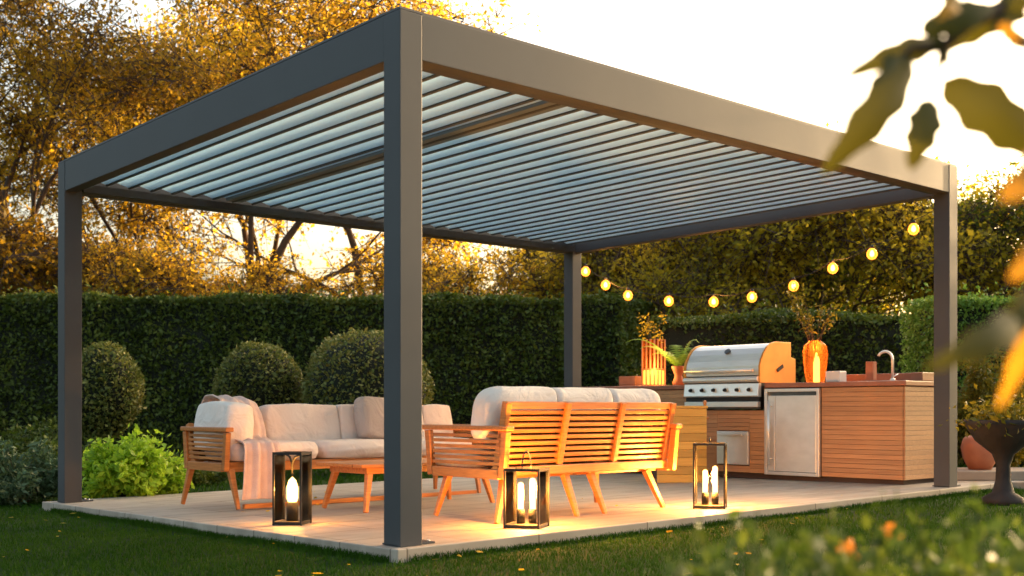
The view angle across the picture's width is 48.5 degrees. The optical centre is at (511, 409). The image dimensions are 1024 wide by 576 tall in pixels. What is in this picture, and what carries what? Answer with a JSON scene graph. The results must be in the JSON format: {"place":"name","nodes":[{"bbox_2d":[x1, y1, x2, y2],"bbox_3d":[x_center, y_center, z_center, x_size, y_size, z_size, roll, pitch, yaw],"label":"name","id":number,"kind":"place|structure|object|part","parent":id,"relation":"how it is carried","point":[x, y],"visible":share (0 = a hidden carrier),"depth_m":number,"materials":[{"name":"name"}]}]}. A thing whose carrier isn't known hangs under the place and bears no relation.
{"place":"outdoors","nodes":[
{"label":"outdoors","id":0,"kind":"place"},
{"bbox_2d":[0,456,1023,575],"bbox_3d":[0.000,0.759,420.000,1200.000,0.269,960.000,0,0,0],"label":"lawn","id":1,"kind":"structure","parent":0,"point":[324,482],"depth_m":6.07,"materials":[{"name":"plant"}]},
{"bbox_2d":[0,436,83,505],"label":"sage shrub","id":2,"kind":"object","parent":1,"relation":"on","point":[37,479],"visible":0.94,"depth_m":9.81,"materials":[{"name":"green plant"}]},
{"bbox_2d":[0,185,85,295],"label":"golden bush","id":3,"kind":"object","parent":1,"relation":"on","point":[17,236],"visible":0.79,"depth_m":22.04,"materials":[{"name":"yellow plant"}]},
{"bbox_2d":[0,412,118,476],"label":"sage shrub","id":4,"kind":"object","parent":1,"relation":"on","point":[21,444],"visible":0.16,"depth_m":12.32,"materials":[{"name":"green plant"}]},
{"bbox_2d":[2,214,210,296],"bbox_3d":[-8.387,-1.595,23.716,4.560,5.045,4.647,0,0,-25],"label":"golden bush","id":5,"kind":"object","parent":1,"relation":"on","point":[52,276],"visible":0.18,"depth_m":23.22,"materials":[{"name":"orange plant"}]},
{"bbox_2d":[82,340,146,442],"bbox_3d":[-4.752,0.012,13.193,0.993,1.654,0.963,0,0,0],"label":"topiary ball","id":6,"kind":"object","parent":1,"relation":"on","point":[113,388],"visible":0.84,"depth_m":12.93,"materials":[{"name":"green plant"}]},
{"bbox_2d":[0,2,230,266],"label":"golden tree","id":7,"kind":"object","parent":1,"relation":"on","point":[12,120],"visible":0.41,"depth_m":24.27,"materials":[{"name":"yellow plant"}]},
{"bbox_2d":[0,0,239,296],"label":"golden tree","id":8,"kind":"object","parent":1,"relation":"on","point":[141,69],"visible":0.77,"depth_m":22.75,"materials":[{"name":"yellow plant"}]},
{"bbox_2d":[82,423,194,498],"bbox_3d":[-3.315,0.476,9.990,1.040,0.729,1.056,0,0,0],"label":"lime shrub","id":9,"kind":"object","parent":1,"relation":"on","point":[132,465],"visible":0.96,"depth_m":9.75,"materials":[{"name":"green plant"}]},
{"bbox_2d":[37,218,245,296],"bbox_3d":[-7.230,-1.489,22.613,5.194,4.810,3.634,0,0,-16],"label":"golden bush","id":10,"kind":"object","parent":1,"relation":"on","point":[152,267],"visible":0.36,"depth_m":21.88,"materials":[{"name":"yellow plant"}]},
{"bbox_2d":[164,443,236,486],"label":"shrub","id":11,"kind":"object","parent":1,"relation":"on","point":[203,476],"visible":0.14,"depth_m":11.98,"materials":[{"name":"green plant"}]},
{"bbox_2d":[57,0,358,269],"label":"golden tree","id":12,"kind":"object","parent":1,"relation":"on","point":[200,34],"visible":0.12,"depth_m":28.67,"materials":[{"name":"yellow plant"}]},
{"bbox_2d":[132,210,320,297],"bbox_3d":[-5.775,-1.506,23.602,3.634,4.810,5.194,0,0,17],"label":"golden bush","id":13,"kind":"object","parent":1,"relation":"on","point":[268,277],"visible":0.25,"depth_m":23.09,"materials":[{"name":"yellow plant"}]},
{"bbox_2d":[211,338,303,406],"bbox_3d":[-3.221,-0.052,14.513,1.262,1.749,1.240,0,0,0],"label":"topiary ball","id":14,"kind":"object","parent":1,"relation":"on","point":[262,373],"visible":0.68,"depth_m":14.11,"materials":[{"name":"green plant"}]},
{"bbox_2d":[0,281,563,455],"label":"hedge","id":15,"kind":"object","parent":1,"relation":"on","point":[177,346],"visible":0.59,"depth_m":19.45,"materials":[{"name":"green plant"}]},
{"bbox_2d":[82,0,499,297],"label":"golden tree","id":16,"kind":"object","parent":1,"relation":"on","point":[157,221],"visible":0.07,"depth_m":27.90,"materials":[{"name":"yellow plant"}]},
{"bbox_2d":[153,0,541,294],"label":"golden tree","id":17,"kind":"object","parent":1,"relation":"on","point":[313,9],"visible":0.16,"depth_m":23.93,"materials":[{"name":"yellow plant"}]},
{"bbox_2d":[300,327,435,404],"bbox_3d":[-1.801,-0.123,14.195,1.710,1.856,1.780,0,0,0],"label":"topiary ball","id":18,"kind":"object","parent":1,"relation":"on","point":[349,369],"visible":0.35,"depth_m":13.63,"materials":[{"name":"green plant"}]},
{"bbox_2d":[280,238,467,298],"bbox_3d":[-2.511,-1.553,24.535,5.194,4.810,3.634,0,0,27],"label":"golden bush","id":19,"kind":"object","parent":1,"relation":"on","point":[355,285],"visible":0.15,"depth_m":23.90,"materials":[{"name":"yellow plant"}]},
{"bbox_2d":[369,243,546,296],"bbox_3d":[-1.134,-1.577,23.973,3.634,4.810,5.194,0,0,25],"label":"golden bush","id":20,"kind":"object","parent":1,"relation":"on","point":[458,278],"visible":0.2,"depth_m":23.13,"materials":[{"name":"yellow plant"}]},
{"bbox_2d":[472,246,591,298],"bbox_3d":[1.053,-1.804,26.588,7.354,5.204,4.776,0,0,-19],"label":"bushy tree","id":21,"kind":"object","parent":1,"relation":"on","point":[527,255],"visible":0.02,"depth_m":25.77,"materials":[{"name":"yellow plant"}]},
{"bbox_2d":[558,288,675,386],"bbox_3d":[2.728,-0.725,23.360,1.876,3.034,8.127,0,0,22],"label":"hedge","id":22,"kind":"object","parent":1,"relation":"on","point":[609,355],"visible":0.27,"depth_m":19.83,"materials":[{"name":"green plant"}]},
{"bbox_2d":[510,232,830,340],"bbox_3d":[2.864,-1.742,23.082,4.616,5.030,7.107,0,0,-43],"label":"bushy tree","id":23,"kind":"object","parent":1,"relation":"on","point":[657,278],"visible":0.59,"depth_m":21.95,"materials":[{"name":"green plant"}]},
{"bbox_2d":[664,504,766,575],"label":"foreground shrub","id":24,"kind":"object","parent":1,"relation":"on","point":[721,567],"visible":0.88,"depth_m":1.46,"materials":[{"name":"green plant"}]},
{"bbox_2d":[599,231,831,321],"bbox_3d":[3.861,-2.200,25.863,5.814,5.925,7.967,0,0,0],"label":"bushy tree","id":25,"kind":"object","parent":1,"relation":"on","point":[753,283],"visible":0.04,"depth_m":24.00,"materials":[{"name":"green plant"}]},
{"bbox_2d":[718,230,861,320],"bbox_3d":[5.122,-2.919,29.011,7.207,7.345,9.876,0,0,-29],"label":"bushy tree","id":26,"kind":"object","parent":1,"relation":"on","point":[849,276],"depth_m":25.17,"materials":[{"name":"green plant"}]},
{"bbox_2d":[715,503,898,575],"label":"foreground shrub","id":27,"kind":"object","parent":1,"relation":"on","point":[810,562],"visible":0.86,"depth_m":1.41,"materials":[{"name":"green plant"}]},
{"bbox_2d":[740,262,902,321],"bbox_3d":[7.959,-2.520,29.858,5.921,6.452,9.116,0,0,43],"label":"bushy tree","id":28,"kind":"object","parent":1,"relation":"on","point":[840,305],"depth_m":26.59,"materials":[{"name":"green plant"}]},
{"bbox_2d":[637,296,1012,409],"bbox_3d":[4.884,-0.489,16.764,6.188,2.475,1.811,0,0,8],"label":"hedge","id":29,"kind":"object","parent":1,"relation":"on","point":[854,342],"visible":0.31,"depth_m":16.34,"materials":[{"name":"green plant"}]},
{"bbox_2d":[664,119,1023,320],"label":"bushy tree","id":30,"kind":"object","parent":1,"relation":"on","point":[755,249],"visible":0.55,"depth_m":21.60,"materials":[{"name":"green plant"}]},
{"bbox_2d":[753,163,1023,321],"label":"bushy tree","id":31,"kind":"object","parent":1,"relation":"on","point":[981,217],"visible":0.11,"depth_m":23.86,"materials":[{"name":"green plant"}]},
{"bbox_2d":[845,484,1023,575],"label":"foreground shrub","id":32,"kind":"object","parent":1,"relation":"on","point":[964,558],"visible":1,"depth_m":1.37,"materials":[{"name":"green plant"}]},
{"bbox_2d":[873,161,1023,314],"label":"bushy tree","id":33,"kind":"object","parent":1,"relation":"on","point":[988,181],"visible":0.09,"depth_m":23.56,"materials":[{"name":"green plant"}]},
{"bbox_2d":[890,281,1023,466],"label":"hedge","id":34,"kind":"object","parent":1,"relation":"on","point":[975,310],"visible":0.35,"depth_m":13.20,"materials":[{"name":"green plant"}]},
{"bbox_2d":[938,383,1023,505],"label":"stone urn","id":35,"kind":"object","parent":1,"relation":"on","point":[997,433],"visible":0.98,"depth_m":8.50,"materials":[{"name":"grey stone"}]},
{"bbox_2d":[957,467,1023,488],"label":"garden step","id":36,"kind":"object","parent":1,"relation":"on","point":[965,475],"visible":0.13,"depth_m":10.30,"materials":[{"name":"stone"}]},
{"bbox_2d":[961,436,994,469],"bbox_3d":[4.361,0.400,10.600,0.340,0.310,0.338,0,0,0],"label":"terracotta pot","id":37,"kind":"object","parent":36,"relation":"on","point":[976,455],"visible":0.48,"depth_m":10.49,"materials":[{"name":"ceramic"}]},
{"bbox_2d":[957,351,1023,466],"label":"rose bush","id":38,"kind":"object","parent":1,"relation":"on","point":[984,381],"visible":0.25,"depth_m":11.68,"materials":[{"name":"green plant"}]},
{"bbox_2d":[976,160,1023,244],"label":"bushy tree","id":39,"kind":"object","parent":1,"relation":"on","point":[1020,200],"visible":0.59,"depth_m":22.21,"materials":[{"name":"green plant"}]},
{"bbox_2d":[0,0,1023,315],"label":"sky","id":40,"kind":"structure","parent":0,"point":[789,58],"materials":[{"name":"white"}]},
{"bbox_2d":[42,472,1023,562],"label":"patio","id":41,"kind":"structure","parent":0,"point":[461,522],"depth_m":7.99,"materials":[{"name":"stone"}]},
{"bbox_2d":[272,451,311,525],"bbox_3d":[-1.351,0.482,6.997,0.186,0.445,0.186,0,0,10],"label":"lantern","id":42,"kind":"object","parent":41,"relation":"on","point":[278,485],"visible":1,"depth_m":6.97,"materials":[{"name":"black metal"}]},
{"bbox_2d":[180,401,482,509],"bbox_3d":[-1.340,0.324,9.058,2.425,0.773,0.738,0,0,-42],"label":"sofa","id":43,"kind":"object","parent":41,"relation":"on","point":[216,429],"visible":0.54,"depth_m":8.64,"materials":[{"name":"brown wood"}]},
{"bbox_2d":[201,394,285,499],"bbox_3d":[-2.030,0.264,8.416,0.352,0.756,0.884,0,0,-40],"label":"throw blanket","id":44,"kind":"object","parent":43,"relation":"on","point":[260,447],"visible":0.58,"depth_m":8.11,"materials":[{"name":"beige fabric"}]},
{"bbox_2d":[354,396,383,438],"bbox_3d":[-1.099,0.075,9.193,0.194,0.358,0.379,-21,-18,40],"label":"throw pillow","id":45,"kind":"object","parent":43,"relation":"on","point":[369,416],"visible":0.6,"depth_m":9.07,"materials":[{"name":"beige fabric"}]},
{"bbox_2d":[316,458,494,512],"bbox_3d":[-0.743,0.540,8.315,1.250,0.334,0.574,0,0,-42],"label":"coffee table","id":46,"kind":"object","parent":41,"relation":"on","point":[368,468],"visible":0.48,"depth_m":8.00,"materials":[{"name":"brown wood"}]},
{"bbox_2d":[57,6,960,546],"bbox_3d":[0.099,-0.662,9.375,5.920,2.802,4.582,0,0,-42],"label":"pergola","id":47,"kind":"object","parent":41,"relation":"on","point":[405,130],"visible":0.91,"depth_m":8.22,"materials":[{"name":"grey metal"}]},
{"bbox_2d":[581,156,1020,306],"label":"string lights","id":48,"kind":"object","parent":47,"relation":"hanging from","point":[913,228],"visible":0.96,"depth_m":14.06,"materials":[{"name":"yellow glass"}]},
{"bbox_2d":[503,450,549,528],"bbox_3d":[0.086,0.461,6.631,0.216,0.448,0.216,0,0,18],"label":"lantern","id":49,"kind":"object","parent":41,"relation":"on","point":[539,517],"visible":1,"depth_m":6.62,"materials":[{"name":"black metal"}]},
{"bbox_2d":[422,386,681,523],"bbox_3d":[0.284,0.272,7.635,1.644,0.843,0.854,0,0,-42],"label":"sofa","id":50,"kind":"object","parent":41,"relation":"on","point":[564,433],"visible":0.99,"depth_m":7.29,"materials":[{"name":"brown wood"}]},
{"bbox_2d":[647,400,708,482],"bbox_3d":[1.559,0.296,10.826,0.505,0.765,0.540,0,0,-6],"label":"cabinet","id":51,"kind":"object","parent":41,"relation":"on","point":[693,429],"visible":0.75,"depth_m":10.57,"materials":[{"name":"brown wood"}]},
{"bbox_2d":[693,438,726,508],"bbox_3d":[1.359,0.432,7.802,0.216,0.483,0.216,0,0,14],"label":"lantern","id":52,"kind":"object","parent":41,"relation":"on","point":[714,504],"visible":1,"depth_m":7.78,"materials":[{"name":"black metal"}]},
{"bbox_2d":[580,372,933,484],"bbox_3d":[2.326,0.165,11.504,0.760,1.005,3.945,0,0,-42],"label":"kitchen counter","id":53,"kind":"object","parent":41,"relation":"on","point":[880,430],"visible":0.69,"depth_m":10.21,"materials":[{"name":"wood"}]},
{"bbox_2d":[641,339,665,385],"bbox_3d":[1.521,-0.504,12.216,0.190,0.500,0.190,0,0,-42],"label":"copper lantern","id":54,"kind":"object","parent":53,"relation":"on","point":[653,376],"visible":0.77,"depth_m":12.16,"materials":[{"name":"metal"}]},
{"bbox_2d":[637,312,666,362],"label":"dried flowers","id":55,"kind":"object","parent":54,"relation":"in","point":[649,324],"visible":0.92,"depth_m":12.20,"materials":[{"name":"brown plant"}]},
{"bbox_2d":[625,339,698,384],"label":"potted fern","id":56,"kind":"object","parent":53,"relation":"on","point":[678,362],"visible":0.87,"depth_m":11.95,"materials":[{"name":"green plant"}]},
{"bbox_2d":[683,342,795,408],"bbox_3d":[2.257,-0.334,11.393,0.651,0.653,0.946,0,0,-42],"label":"gas grill","id":57,"kind":"object","parent":53,"relation":"on","point":[729,377],"visible":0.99,"depth_m":11.16,"materials":[{"name":"silver metal"}]},
{"bbox_2d":[764,388,822,476],"bbox_3d":[2.616,0.211,10.659,0.112,0.823,0.602,0,0,-42],"label":"outdoor fridge","id":58,"kind":"object","parent":53,"relation":"in","point":[792,431],"visible":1,"depth_m":10.65,"materials":[{"name":"metal"}]},
{"bbox_3d":[2.613,0.225,10.641,0.083,0.715,0.504,0,0,-42],"label":"door","id":59,"kind":"part","parent":58,"relation":"part of","materials":[{"name":"silver metal"}]},
{"bbox_2d":[803,341,827,381],"bbox_3d":[2.867,-0.451,10.757,0.223,0.395,0.223,0,0,0],"label":"amber vase","id":60,"kind":"object","parent":53,"relation":"on","point":[816,371],"visible":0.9,"depth_m":10.73,"materials":[{"name":"orange glass"}]},
{"bbox_2d":[781,279,843,364],"bbox_3d":[2.821,-0.767,10.723,0.540,0.889,0.496,0,0,0],"label":"twig bouquet","id":61,"kind":"object","parent":60,"relation":"in","point":[801,312],"visible":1,"depth_m":10.71,"materials":[{"name":"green plant"}]},
{"bbox_2d":[866,361,876,380],"bbox_3d":[3.322,-0.349,10.521,0.075,0.190,0.075,0,0,-42],"label":"utensil cup","id":62,"kind":"object","parent":53,"relation":"on","point":[871,370],"visible":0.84,"depth_m":10.49,"materials":[{"name":"ceramic"}]},
{"bbox_2d":[877,350,897,379],"bbox_3d":[3.409,-0.396,10.334,0.089,0.287,0.176,0,0,-42],"label":"faucet","id":63,"kind":"object","parent":53,"relation":"on","point":[892,362],"visible":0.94,"depth_m":10.27,"materials":[{"name":"silver metal"}]},
{"bbox_2d":[619,376,643,385],"bbox_3d":[1.305,-0.309,12.454,0.140,0.110,0.240,0,0,-42],"label":"box","id":64,"kind":"object","parent":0,"point":[629,380],"visible":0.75,"depth_m":12.38,"materials":[{"name":"wood"}]},
{"bbox_2d":[826,371,845,381],"bbox_3d":[2.991,-0.304,10.501,0.120,0.100,0.150,0,0,-42],"label":"box","id":65,"kind":"object","parent":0,"point":[835,376],"visible":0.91,"depth_m":10.45,"materials":[{"name":"white ceramic"}]},
{"bbox_2d":[822,0,1023,174],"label":"leafy branch","id":66,"kind":"object","parent":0,"point":[991,112],"visible":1,"depth_m":1.11,"materials":[{"name":"green plant"}]},
{"bbox_2d":[924,153,1023,407],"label":"leafy sprig","id":67,"kind":"object","parent":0,"point":[998,332],"visible":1,"depth_m":0.86,"materials":[{"name":"orange plant"}]}
]}

